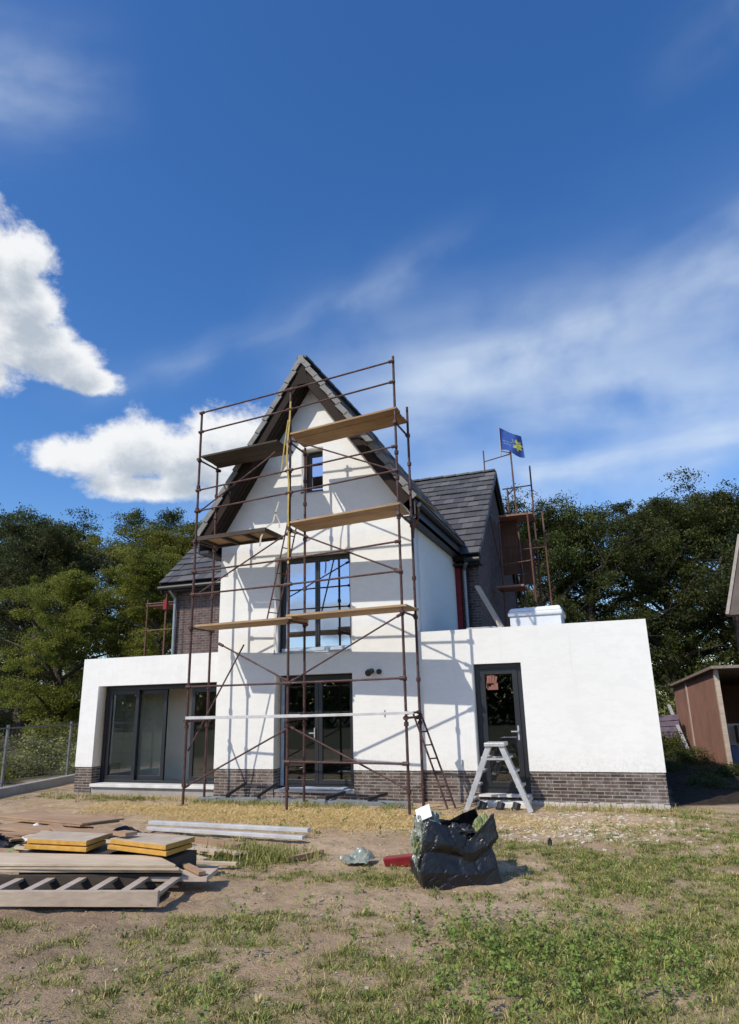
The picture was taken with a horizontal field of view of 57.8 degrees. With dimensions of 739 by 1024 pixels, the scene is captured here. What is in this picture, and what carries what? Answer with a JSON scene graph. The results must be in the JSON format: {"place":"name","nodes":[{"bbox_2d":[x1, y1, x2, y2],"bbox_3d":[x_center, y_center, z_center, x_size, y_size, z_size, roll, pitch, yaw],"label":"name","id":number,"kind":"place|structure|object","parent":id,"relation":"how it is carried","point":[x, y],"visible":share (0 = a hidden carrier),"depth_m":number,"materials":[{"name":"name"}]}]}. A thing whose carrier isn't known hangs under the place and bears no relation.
{"place":"outdoors","nodes":[
{"label":"outdoors","id":0,"kind":"place"},
{"bbox_2d":[0,711,738,1023],"bbox_3d":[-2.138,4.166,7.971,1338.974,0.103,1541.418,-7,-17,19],"label":"ground","id":1,"kind":"structure","parent":0,"point":[682,793],"depth_m":5.77,"materials":[{"name":"soil"}]},
{"bbox_2d":[0,835,19,847],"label":"tarpaulin","id":2,"kind":"object","parent":1,"relation":"on","point":[5,842],"visible":0.53,"depth_m":8.85,"materials":[{"name":"black plastic"}]},
{"bbox_2d":[0,757,20,783],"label":"shrub","id":3,"kind":"object","parent":1,"relation":"on","point":[7,778],"visible":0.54,"depth_m":17.14,"materials":[{"name":"green plant"}]},
{"bbox_2d":[5,844,23,852],"bbox_3d":[-4.390,4.238,8.362,0.555,0.152,0.400,-7,-17,19],"label":"packaging","id":4,"kind":"object","parent":1,"relation":"on","point":[10,850],"visible":0.09,"depth_m":8.30},
{"bbox_2d":[0,848,24,852],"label":"lath","id":5,"kind":"object","parent":4,"relation":"on","point":[6,849],"visible":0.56,"depth_m":8.30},
{"bbox_2d":[14,846,28,849],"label":"lath","id":6,"kind":"object","parent":4,"relation":"on","point":[19,847],"visible":0.36,"depth_m":8.26,"materials":[{"name":"brown wood"}]},
{"bbox_2d":[0,727,33,754],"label":"shrub","id":7,"kind":"object","parent":1,"relation":"on","point":[13,738],"visible":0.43,"depth_m":23.63,"materials":[{"name":"green plant"}]},
{"bbox_2d":[0,749,58,777],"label":"shrub","id":8,"kind":"object","parent":1,"relation":"on","point":[35,767],"visible":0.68,"depth_m":19.07,"materials":[{"name":"green plant"}]},
{"bbox_2d":[0,774,74,797],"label":"kerb wall","id":9,"kind":"structure","parent":1,"relation":"on","point":[5,791],"depth_m":15.56,"materials":[{"name":"grey concrete"}]},
{"bbox_2d":[0,722,78,786],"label":"wire fence","id":10,"kind":"object","parent":9,"relation":"on","point":[6,746],"visible":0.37,"depth_m":15.90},
{"bbox_2d":[6,719,76,769],"bbox_3d":[-10.544,7.783,21.821,2.679,2.009,3.024,2,-16,-11],"label":"shrub","id":11,"kind":"object","parent":1,"relation":"on","point":[53,749],"visible":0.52,"depth_m":21.14,"materials":[{"name":"green plant"}]},
{"bbox_2d":[11,711,78,762],"bbox_3d":[-11.101,8.330,24.278,3.312,2.184,3.704,5,-17,-21],"label":"shrub","id":12,"kind":"object","parent":1,"relation":"on","point":[54,731],"visible":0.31,"depth_m":23.94,"materials":[{"name":"green plant"}]},
{"bbox_2d":[36,743,76,774],"bbox_3d":[-8.829,7.398,20.268,2.326,1.648,2.061,-10,-18,28],"label":"shrub","id":13,"kind":"object","parent":1,"relation":"on","point":[71,764],"visible":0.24,"depth_m":20.11,"materials":[{"name":"green plant"}]},
{"bbox_2d":[0,511,117,737],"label":"tree","id":14,"kind":"object","parent":1,"relation":"on","point":[76,535],"visible":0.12,"depth_m":40.20,"materials":[{"name":"green plant"}]},
{"bbox_2d":[0,502,120,738],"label":"tree","id":15,"kind":"object","parent":1,"relation":"on","point":[9,516],"visible":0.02,"depth_m":46.87,"materials":[{"name":"green plant"}]},
{"bbox_2d":[0,506,131,748],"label":"tree","id":16,"kind":"object","parent":1,"relation":"on","point":[22,569],"visible":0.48,"depth_m":34.44,"materials":[{"name":"green plant"}]},
{"bbox_2d":[0,568,136,745],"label":"tree","id":17,"kind":"object","parent":1,"relation":"on","point":[78,604],"visible":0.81,"depth_m":26.56,"materials":[{"name":"green plant"}]},
{"bbox_2d":[19,843,138,874],"bbox_3d":[-3.090,3.893,7.468,1.444,0.260,0.559,-6,-17,15],"label":"board stack","id":18,"kind":"object","parent":1,"relation":"on","point":[102,849],"visible":0.14,"depth_m":7.33,"materials":[{"name":"brown wood"}]},
{"bbox_2d":[24,831,108,851],"bbox_3d":[-3.432,3.687,7.509,1.019,0.107,0.455,-7,-17,19],"label":"insulation board","id":19,"kind":"object","parent":18,"relation":"on","point":[66,841],"visible":1,"depth_m":7.36,"materials":[{"name":"yellow plastic"}]},
{"bbox_2d":[48,889,167,898],"bbox_3d":[-3.009,3.716,6.454,2.084,0.016,0.530,-3,-16,4],"label":"under sheet","id":20,"kind":"object","parent":1,"relation":"on","point":[162,894],"visible":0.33,"depth_m":6.66,"materials":[{"name":"brown wood"}]},
{"bbox_2d":[0,873,181,906],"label":"ladder","id":21,"kind":"object","parent":20,"relation":"on","point":[29,890],"visible":1,"depth_m":6.19,"materials":[{"name":"beige wood"}]},
{"bbox_2d":[0,852,182,872],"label":"plywood stack","id":22,"kind":"object","parent":21,"relation":"on","point":[49,863],"visible":1,"depth_m":6.77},
{"bbox_2d":[139,868,217,881],"bbox_3d":[-1.936,3.688,6.812,0.714,0.040,0.373,-3,-16,6],"label":"loose board","id":23,"kind":"object","parent":21,"relation":"on","point":[188,876],"visible":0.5,"depth_m":6.65,"materials":[{"name":"beige wood"}]},
{"bbox_2d":[181,863,205,874],"bbox_3d":[-1.798,3.638,6.829,0.072,0.030,0.490,10,-19,-34],"label":"lath","id":24,"kind":"object","parent":23,"relation":"on","point":[193,869],"visible":1,"depth_m":6.77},
{"bbox_2d":[29,507,198,667],"bbox_3d":[-12.652,6.597,39.469,11.534,13.355,12.009,1,-16,-8],"label":"tree","id":25,"kind":"object","parent":1,"relation":"on","point":[136,516],"visible":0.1,"depth_m":38.04,"materials":[{"name":"green plant"}]},
{"bbox_2d":[57,544,186,706],"bbox_3d":[-8.591,5.745,28.043,7.875,8.463,6.300,-3,-16,6],"label":"tree","id":26,"kind":"object","parent":1,"relation":"on","point":[147,574],"visible":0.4,"depth_m":27.84,"materials":[{"name":"green plant"}]},
{"bbox_2d":[86,547,164,657],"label":"tree","id":27,"kind":"object","parent":1,"relation":"on","point":[111,612],"visible":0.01,"depth_m":45.76,"materials":[{"name":"green plant"}]},
{"bbox_2d":[113,825,147,832],"bbox_3d":[-3.457,4.510,9.425,0.872,0.177,0.461,-7,-17,19],"label":"tarpaulin","id":28,"kind":"object","parent":1,"relation":"on","point":[125,827],"visible":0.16,"depth_m":9.43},
{"bbox_2d":[64,517,204,656],"bbox_3d":[-8.963,5.734,33.852,9.997,11.735,11.147,-2,-16,1],"label":"tree","id":29,"kind":"object","parent":1,"relation":"on","point":[183,545],"visible":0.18,"depth_m":32.69,"materials":[{"name":"green plant"}]},
{"bbox_2d":[101,850,196,873],"bbox_3d":[-2.356,3.789,7.164,0.874,0.260,0.439,-6,-17,15],"label":"board stack","id":30,"kind":"object","parent":1,"relation":"on","point":[177,859],"visible":0.21,"depth_m":7.12,"materials":[{"name":"brown wood"}]},
{"bbox_2d":[107,833,194,855],"bbox_3d":[-2.345,3.590,7.261,0.892,0.107,0.471,-10,-18,29],"label":"insulation board","id":31,"kind":"object","parent":30,"relation":"on","point":[156,844],"visible":0.98,"depth_m":7.13,"materials":[{"name":"yellow plastic"}]},
{"bbox_2d":[113,830,136,836],"bbox_3d":[-2.674,3.515,7.327,0.239,0.036,0.129,-11,-18,30],"label":"offcut","id":32,"kind":"object","parent":31,"relation":"on","point":[124,833],"visible":1,"depth_m":7.29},
{"bbox_2d":[152,832,245,848],"bbox_3d":[-2.312,4.348,8.854,1.715,0.080,0.160,-12,-19,33],"label":"timber","id":33,"kind":"object","parent":1,"relation":"on","point":[204,841],"visible":0.34,"depth_m":8.63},
{"bbox_2d":[197,855,207,860],"bbox_3d":[-2.053,4.108,7.971,0.066,0.037,0.446,12,-21,-38],"label":"lath","id":34,"kind":"object","parent":1,"relation":"on","point":[202,858],"visible":0.5,"depth_m":7.86,"materials":[{"name":"brown wood"}]},
{"bbox_2d":[186,845,221,855],"bbox_3d":[-2.531,4.307,8.633,1.649,0.050,0.140,-12,-19,32],"label":"timber","id":35,"kind":"object","parent":1,"relation":"on","point":[197,848],"visible":0.32,"depth_m":8.30,"materials":[{"name":"brown wood"}]},
{"bbox_2d":[196,865,218,867],"bbox_3d":[-1.983,3.975,7.498,0.571,0.027,0.075,-2,-16,2],"label":"lath","id":36,"kind":"object","parent":1,"relation":"on","point":[207,866],"visible":0.29,"depth_m":7.46,"materials":[{"name":"grey wood"}]},
{"bbox_2d":[192,843,224,848],"bbox_3d":[-2.142,4.307,8.632,1.043,0.033,0.059,-10,-18,29],"label":"lath","id":37,"kind":"object","parent":1,"relation":"on","point":[206,846],"visible":0.14,"depth_m":8.60,"materials":[{"name":"beige wood"}]},
{"bbox_2d":[196,860,237,865],"bbox_3d":[-1.763,4.003,7.642,0.507,0.043,0.072,-3,-16,5],"label":"lath","id":38,"kind":"object","parent":1,"relation":"on","point":[216,862],"visible":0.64,"depth_m":7.61,"materials":[{"name":"brown wood"}]},
{"bbox_2d":[199,848,249,853],"bbox_3d":[-1.767,4.143,8.184,0.646,0.047,0.064,-4,-16,10],"label":"lath","id":39,"kind":"object","parent":1,"relation":"on","point":[208,849],"visible":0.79,"depth_m":8.19,"materials":[{"name":"brown wood"}]},
{"bbox_2d":[146,826,304,839],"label":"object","id":40,"kind":"object","parent":1,"relation":"on","point":[234,833],"visible":1,"depth_m":9.32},
{"bbox_2d":[148,820,310,832],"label":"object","id":41,"kind":"object","parent":1,"relation":"on","point":[235,826],"visible":1,"depth_m":9.61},
{"bbox_2d":[177,356,424,815],"bbox_3d":[-1.398,1.321,13.121,4.708,8.288,0.849,-8,-17,22],"label":"scaffold","id":42,"kind":"object","parent":1,"relation":"on","point":[191,628],"visible":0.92,"depth_m":12.82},
{"bbox_2d":[197,527,282,547],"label":"scaffold deck","id":43,"kind":"structure","parent":42,"relation":"on","point":[237,538],"depth_m":13.88,"materials":[{"name":"brown wood"}]},
{"bbox_2d":[259,502,279,545],"bbox_3d":[-2.003,0.230,13.436,0.413,0.976,0.145,3,-16,-14],"label":"strap loop","id":44,"kind":"object","parent":43,"relation":"hanging from","point":[272,522],"visible":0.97,"depth_m":13.47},
{"bbox_2d":[201,440,292,467],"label":"scaffold deck","id":45,"kind":"structure","parent":42,"relation":"on","point":[246,454],"depth_m":14.31,"materials":[{"name":"brown wood"}]},
{"bbox_2d":[195,617,308,629],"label":"scaffold deck","id":46,"kind":"structure","parent":42,"relation":"on","point":[248,623],"depth_m":13.18,"materials":[{"name":"brown wood"}]},
{"bbox_2d":[266,519,298,618],"bbox_3d":[-1.741,1.141,13.440,0.600,2.037,0.263,-10,-18,28],"label":"ladder","id":47,"kind":"object","parent":46,"relation":"on","point":[271,599],"visible":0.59,"depth_m":13.40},
{"bbox_2d":[280,401,290,563],"bbox_3d":[-1.681,-0.626,13.343,0.252,3.391,0.050,-12,-19,33],"label":"hoist strap","id":48,"kind":"object","parent":42,"relation":"hanging from","point":[288,428],"visible":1,"depth_m":13.40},
{"bbox_2d":[185,711,413,719],"bbox_3d":[-1.401,3.647,11.992,4.671,0.075,0.064,-8,-17,22],"label":"guard plank","id":49,"kind":"object","parent":42,"relation":"attached to","point":[290,715],"visible":1,"depth_m":11.96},
{"bbox_2d":[289,407,406,447],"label":"scaffold deck","id":50,"kind":"structure","parent":42,"relation":"on","point":[357,425],"depth_m":13.45,"materials":[{"name":"brown wood"}]},
{"bbox_2d":[289,502,408,531],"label":"scaffold deck","id":51,"kind":"structure","parent":42,"relation":"on","point":[350,517],"depth_m":12.92,"materials":[{"name":"brown wood"}]},
{"bbox_2d":[286,604,418,619],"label":"scaffold deck","id":52,"kind":"structure","parent":42,"relation":"on","point":[354,612],"depth_m":12.33,"materials":[{"name":"brown wood"}]},
{"bbox_2d":[195,796,412,806],"bbox_3d":[-1.322,5.418,12.518,4.400,0.100,0.200,-7,-17,19],"label":"drain channel","id":53,"kind":"object","parent":1,"relation":"on","point":[366,802],"visible":0.42,"depth_m":12.36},
{"bbox_2d":[225,781,246,797],"bbox_3d":[-2.612,5.462,13.112,0.436,0.322,0.076,8,-19,-30],"label":"prop","id":54,"kind":"object","parent":53,"relation":"on","point":[228,794],"visible":0.86,"depth_m":13.08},
{"bbox_2d":[256,782,277,798],"bbox_3d":[-1.973,5.384,12.892,0.436,0.322,0.076,8,-19,-30],"label":"prop","id":55,"kind":"object","parent":53,"relation":"on","point":[260,794],"visible":0.89,"depth_m":12.86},
{"bbox_2d":[325,791,345,799],"bbox_3d":[-0.638,5.287,12.414,0.421,0.185,0.076,8,-19,-30],"label":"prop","id":56,"kind":"object","parent":53,"relation":"on","point":[335,795],"visible":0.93,"depth_m":12.39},
{"bbox_2d":[367,792,387,801],"bbox_3d":[0.141,5.191,12.145,0.421,0.185,0.076,8,-19,-30],"label":"prop","id":57,"kind":"object","parent":53,"relation":"on","point":[370,799],"visible":0.96,"depth_m":12.11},
{"bbox_2d":[287,849,323,861],"bbox_3d":[-0.773,4.087,7.973,0.530,0.058,0.070,12,-21,-39],"label":"stick","id":58,"kind":"object","parent":1,"relation":"on","point":[295,857],"visible":0.71,"depth_m":7.94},
{"bbox_2d":[339,846,375,863],"bbox_3d":[-0.140,3.925,7.668,0.370,0.156,0.274,-7,-17,19],"label":"crumpled plastic sheet","id":59,"kind":"object","parent":1,"relation":"on","point":[359,854],"visible":1,"depth_m":7.61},
{"bbox_2d":[15,787,716,816],"bbox_3d":[-0.990,5.289,12.255,13.515,0.156,1.194,-7,-17,19],"label":"grass fringe","id":60,"kind":"object","parent":1,"relation":"on","point":[314,804],"depth_m":11.95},
{"bbox_2d":[0,793,738,1023],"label":"grass","id":61,"kind":"structure","parent":1,"relation":"on","point":[257,853],"depth_m":4.93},
{"bbox_2d":[0,807,738,1023],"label":"weeds","id":62,"kind":"object","parent":1,"relation":"on","point":[574,947],"visible":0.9,"depth_m":4.62,"materials":[{"name":"green plant"}]},
{"bbox_2d":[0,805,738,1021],"bbox_3d":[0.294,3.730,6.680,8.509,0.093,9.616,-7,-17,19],"label":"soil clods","id":63,"kind":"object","parent":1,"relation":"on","point":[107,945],"visible":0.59,"depth_m":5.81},
{"bbox_2d":[19,800,721,837],"bbox_3d":[-1.171,4.960,10.892,12.499,0.158,3.000,-7,-17,19],"label":"straw","id":64,"kind":"object","parent":1,"relation":"on","point":[273,812],"visible":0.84,"depth_m":10.90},
{"bbox_2d":[73,355,670,808],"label":"house","id":65,"kind":"structure","parent":1,"relation":"on","point":[569,711],"depth_m":13.97,"materials":[{"name":"paint"}]},
{"bbox_2d":[99,683,216,783],"bbox_3d":[-4.571,4.898,14.864,3.178,2.070,0.140,-7,-17,19],"label":"sliding door","id":66,"kind":"structure","parent":65,"relation":"in","point":[139,690],"depth_m":14.99,"materials":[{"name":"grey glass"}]},
{"bbox_2d":[144,594,173,655],"bbox_3d":[-6.165,5.036,20.381,1.200,5.300,1.005,-7,-17,19],"label":"scaffold","id":67,"kind":"object","parent":65,"relation":"on","point":[165,605],"visible":0.43,"depth_m":20.52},
{"bbox_2d":[273,553,350,654],"bbox_3d":[-1.145,1.920,14.098,1.735,2.065,0.410,-7,-17,19],"label":"window","id":68,"kind":"structure","parent":65,"relation":"in","point":[329,634],"depth_m":14.22,"materials":[{"name":"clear glass"}]},
{"bbox_2d":[301,452,322,493],"bbox_3d":[-1.208,-0.887,14.882,0.525,1.025,0.380,-7,-17,19],"label":"window","id":69,"kind":"structure","parent":65,"relation":"in","point":[314,473],"depth_m":15.03,"materials":[{"name":"black glass"}]},
{"bbox_2d":[274,673,353,792],"bbox_3d":[-1.068,4.389,13.375,1.710,2.222,0.430,-7,-17,19],"label":"door","id":70,"kind":"structure","parent":65,"relation":"in","point":[319,784],"depth_m":13.44,"materials":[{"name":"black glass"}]},
{"bbox_2d":[466,626,502,628],"bbox_3d":[2.475,2.569,14.121,0.750,0.238,0.600,-7,-17,19],"label":"board pile","id":71,"kind":"object","parent":65,"relation":"on","point":[484,627],"visible":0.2,"depth_m":13.87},
{"bbox_2d":[474,585,503,626],"bbox_3d":[2.600,2.104,14.230,0.690,1.171,0.160,-15,-21,40],"label":"roof plank","id":72,"kind":"object","parent":65,"relation":"on","point":[491,610],"visible":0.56,"depth_m":14.26,"materials":[{"name":"beige wood"}]},
{"bbox_2d":[474,663,531,797],"bbox_3d":[2.402,3.937,12.202,0.920,2.298,0.320,-7,-17,19],"label":"door","id":73,"kind":"structure","parent":65,"relation":"in","point":[490,788],"depth_m":12.29,"materials":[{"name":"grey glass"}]},
{"bbox_2d":[483,451,552,626],"bbox_3d":[4.742,1.088,21.502,1.687,9.000,6.245,-4,-16,9],"label":"scaffold","id":74,"kind":"object","parent":65,"relation":"on","point":[516,554],"visible":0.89,"depth_m":19.98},
{"bbox_2d":[499,428,524,457],"bbox_3d":[4.352,-2.180,20.646,0.735,1.170,0.211,-10,-18,29],"label":"flag","id":75,"kind":"object","parent":74,"relation":"attached to","point":[512,443],"visible":1,"depth_m":20.53,"materials":[{"name":"blue fabric"}]},
{"bbox_2d":[508,605,565,626],"bbox_3d":[3.678,2.451,14.610,1.140,0.677,1.030,-7,-17,19],"label":"roof light","id":76,"kind":"object","parent":65,"relation":"on","point":[544,615],"visible":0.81,"depth_m":14.21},
{"bbox_2d":[383,854,412,866],"bbox_3d":[0.374,3.887,7.479,0.444,0.120,0.146,-1,-16,0],"label":"red tub","id":77,"kind":"object","parent":1,"relation":"on","point":[399,860],"visible":0.55,"depth_m":7.42,"materials":[{"name":"plastic"}]},
{"bbox_2d":[72,811,730,1014],"bbox_3d":[1.086,3.899,7.304,6.347,0.081,8.414,-7,-17,19],"label":"rubble","id":78,"kind":"object","parent":1,"relation":"on","point":[564,835],"visible":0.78,"depth_m":9.26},
{"bbox_2d":[413,713,455,808],"bbox_3d":[1.104,4.250,11.492,0.686,1.542,0.147,-9,-18,25],"label":"ladder","id":79,"kind":"object","parent":1,"relation":"on","point":[441,771],"visible":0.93,"depth_m":11.46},
{"bbox_2d":[409,804,501,890],"bbox_3d":[0.886,3.460,7.038,0.937,0.761,0.709,1,-16,-8],"label":"rubble bag","id":80,"kind":"object","parent":1,"relation":"on","point":[456,852],"visible":0.99,"depth_m":6.74,"materials":[{"name":"black plastic"}]},
{"bbox_2d":[478,801,487,809],"bbox_3d":[1.912,4.958,11.311,0.175,0.156,0.145,6,-18,-24],"label":"can","id":81,"kind":"object","parent":1,"relation":"on","point":[482,805],"visible":0.97,"depth_m":11.27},
{"bbox_2d":[464,741,533,812],"bbox_3d":[2.151,4.476,11.358,1.205,1.087,0.490,-7,-17,19],"label":"stepladder","id":82,"kind":"object","parent":1,"relation":"on","point":[506,757],"visible":0.96,"depth_m":11.24,"materials":[{"name":"metal"}]},
{"bbox_2d":[495,801,504,809],"bbox_3d":[2.194,4.923,11.214,0.175,0.155,0.145,6,-18,-24],"label":"can","id":83,"kind":"object","parent":1,"relation":"on","point":[500,805],"visible":0.97,"depth_m":11.17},
{"bbox_2d":[477,800,531,807],"bbox_3d":[2.319,5.028,11.512,0.880,0.090,0.320,-7,-17,19],"label":"door step","id":84,"kind":"object","parent":1,"relation":"on","point":[493,804],"depth_m":11.43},
{"bbox_2d":[511,802,520,809],"bbox_3d":[2.438,4.893,11.130,0.175,0.155,0.145,6,-18,-24],"label":"can","id":85,"kind":"object","parent":1,"relation":"on","point":[516,806],"visible":0.91,"depth_m":11.09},
{"bbox_2d":[502,483,687,622],"bbox_3d":[9.408,4.963,34.089,11.882,12.508,10.656,-2,-16,2],"label":"tree","id":86,"kind":"object","parent":1,"relation":"on","point":[524,536],"visible":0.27,"depth_m":32.53,"materials":[{"name":"green plant"}]},
{"bbox_2d":[525,507,708,693],"bbox_3d":[11.134,5.150,32.396,8.290,11.135,10.362,11,-20,-36],"label":"tree","id":87,"kind":"object","parent":1,"relation":"on","point":[589,598],"visible":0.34,"depth_m":31.48,"materials":[{"name":"green plant"}]},
{"bbox_2d":[543,466,738,705],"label":"tree","id":88,"kind":"object","parent":1,"relation":"on","point":[697,534],"visible":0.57,"depth_m":30.85,"materials":[{"name":"green plant"}]},
{"bbox_2d":[569,490,733,692],"bbox_3d":[18.356,5.696,39.422,12.254,13.627,11.769,6,-18,-25],"label":"tree","id":89,"kind":"object","parent":1,"relation":"on","point":[662,609],"visible":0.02,"depth_m":38.90,"materials":[{"name":"green plant"}]},
{"bbox_2d":[567,478,738,665],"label":"tree","id":90,"kind":"object","parent":1,"relation":"on","point":[710,504],"visible":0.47,"depth_m":31.21,"materials":[{"name":"green plant"}]},
{"bbox_2d":[655,683,675,715],"bbox_3d":[11.458,8.331,27.790,5.433,3.558,4.857,7,-18,-28],"label":"shrub","id":91,"kind":"object","parent":1,"relation":"on","point":[659,701],"visible":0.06,"depth_m":26.85,"materials":[{"name":"green plant"}]},
{"bbox_2d":[658,684,680,749],"bbox_3d":[10.745,7.563,23.763,2.267,2.946,2.558,-3,-16,6],"label":"shrub","id":92,"kind":"object","parent":1,"relation":"on","point":[673,707],"visible":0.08,"depth_m":24.36,"materials":[{"name":"green plant"}]},
{"bbox_2d":[659,714,679,736],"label":"stacked sheets","id":93,"kind":"object","parent":1,"relation":"on","point":[666,724],"visible":0.46,"depth_m":21.68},
{"bbox_2d":[660,723,698,757],"bbox_3d":[8.804,7.058,20.248,1.861,1.318,1.649,5,-17,-20],"label":"shrub","id":94,"kind":"object","parent":1,"relation":"on","point":[670,744],"visible":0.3,"depth_m":20.28,"materials":[{"name":"green plant"}]},
{"bbox_2d":[667,705,691,756],"bbox_3d":[9.878,6.926,21.379,0.100,1.475,2.834,-5,-16,14],"label":"leaning board","id":95,"kind":"object","parent":1,"relation":"on","point":[677,726],"visible":0.64,"depth_m":21.36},
{"bbox_2d":[665,759,703,771],"bbox_3d":[7.497,6.305,16.670,1.325,0.388,1.482,-1,-16,-1],"label":"shrub","id":96,"kind":"object","parent":1,"relation":"on","point":[668,765],"visible":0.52,"depth_m":16.52,"materials":[{"name":"green plant"}]},
{"bbox_2d":[663,745,714,763],"bbox_3d":[8.606,6.706,18.422,1.852,0.607,1.656,1,-16,-8],"label":"shrub","id":97,"kind":"object","parent":1,"relation":"on","point":[681,754],"visible":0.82,"depth_m":18.12,"materials":[{"name":"green plant"}]},
{"bbox_2d":[654,643,738,737],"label":"shrub","id":98,"kind":"object","parent":1,"relation":"on","point":[726,661],"visible":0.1,"depth_m":27.28,"materials":[{"name":"green plant"}]},
{"bbox_2d":[670,525,732,665],"bbox_3d":[20.670,4.404,32.578,11.398,12.249,9.119,-4,-16,8],"label":"tree","id":99,"kind":"object","parent":1,"relation":"on","point":[710,602],"visible":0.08,"depth_m":32.80,"materials":[{"name":"green plant"}]},
{"bbox_2d":[669,665,738,765],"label":"shed","id":100,"kind":"structure","parent":1,"relation":"on","point":[707,703],"depth_m":19.27,"materials":[{"name":"brown wood"}]},
{"bbox_2d":[678,761,738,777],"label":"shrub","id":101,"kind":"object","parent":1,"relation":"on","point":[729,772],"visible":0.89,"depth_m":15.13,"materials":[{"name":"green plant"}]},
{"bbox_2d":[679,770,738,789],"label":"shrub","id":102,"kind":"object","parent":1,"relation":"on","point":[712,783],"visible":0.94,"depth_m":13.60,"materials":[{"name":"green plant"}]},
{"bbox_2d":[725,534,738,651],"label":"neighbour house","id":103,"kind":"structure","parent":1,"relation":"on","point":[732,608],"depth_m":22.67,"materials":[{"name":"paint"}]},
{"bbox_2d":[0,0,738,696],"label":"sky","id":104,"kind":"structure","parent":0,"point":[530,207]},
{"bbox_2d":[726,723,738,763],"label":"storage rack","id":105,"kind":"object","parent":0,"point":[733,731],"visible":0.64,"depth_m":17.62,"materials":[{"name":"blue wood"}]},
{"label":"lath","id":106,"kind":"object","parent":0,"visible":0},
{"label":"lath","id":107,"kind":"object","parent":106,"relation":"on","visible":0},
{"bbox_2d":[0,822,118,837],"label":"fibre board","id":108,"kind":"object","parent":107,"relation":"on","point":[20,827],"visible":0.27,"depth_m":9.12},
{"bbox_2d":[2,832,38,835],"bbox_3d":[-4.255,4.230,8.795,1.113,0.060,0.110,-2,-16,1],"label":"lath","id":109,"kind":"object","parent":108,"relation":"on","point":[17,833],"visible":0.36,"depth_m":8.76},
{"bbox_2d":[48,824,70,831],"bbox_3d":[-3.916,4.085,8.553,0.144,0.046,1.450,9,-19,-32],"label":"lath","id":110,"kind":"object","parent":108,"relation":"on","point":[57,827],"visible":0.5,"depth_m":8.82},
{"bbox_2d":[0,810,123,826],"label":"fibre board","id":111,"kind":"object","parent":108,"relation":"on","point":[68,819],"visible":1,"depth_m":9.49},
{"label":"lath","id":112,"kind":"object","parent":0,"visible":0},
{"bbox_2d":[0,822,22,841],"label":"lath","id":113,"kind":"object","parent":112,"relation":"on","point":[11,838],"visible":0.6,"depth_m":8.98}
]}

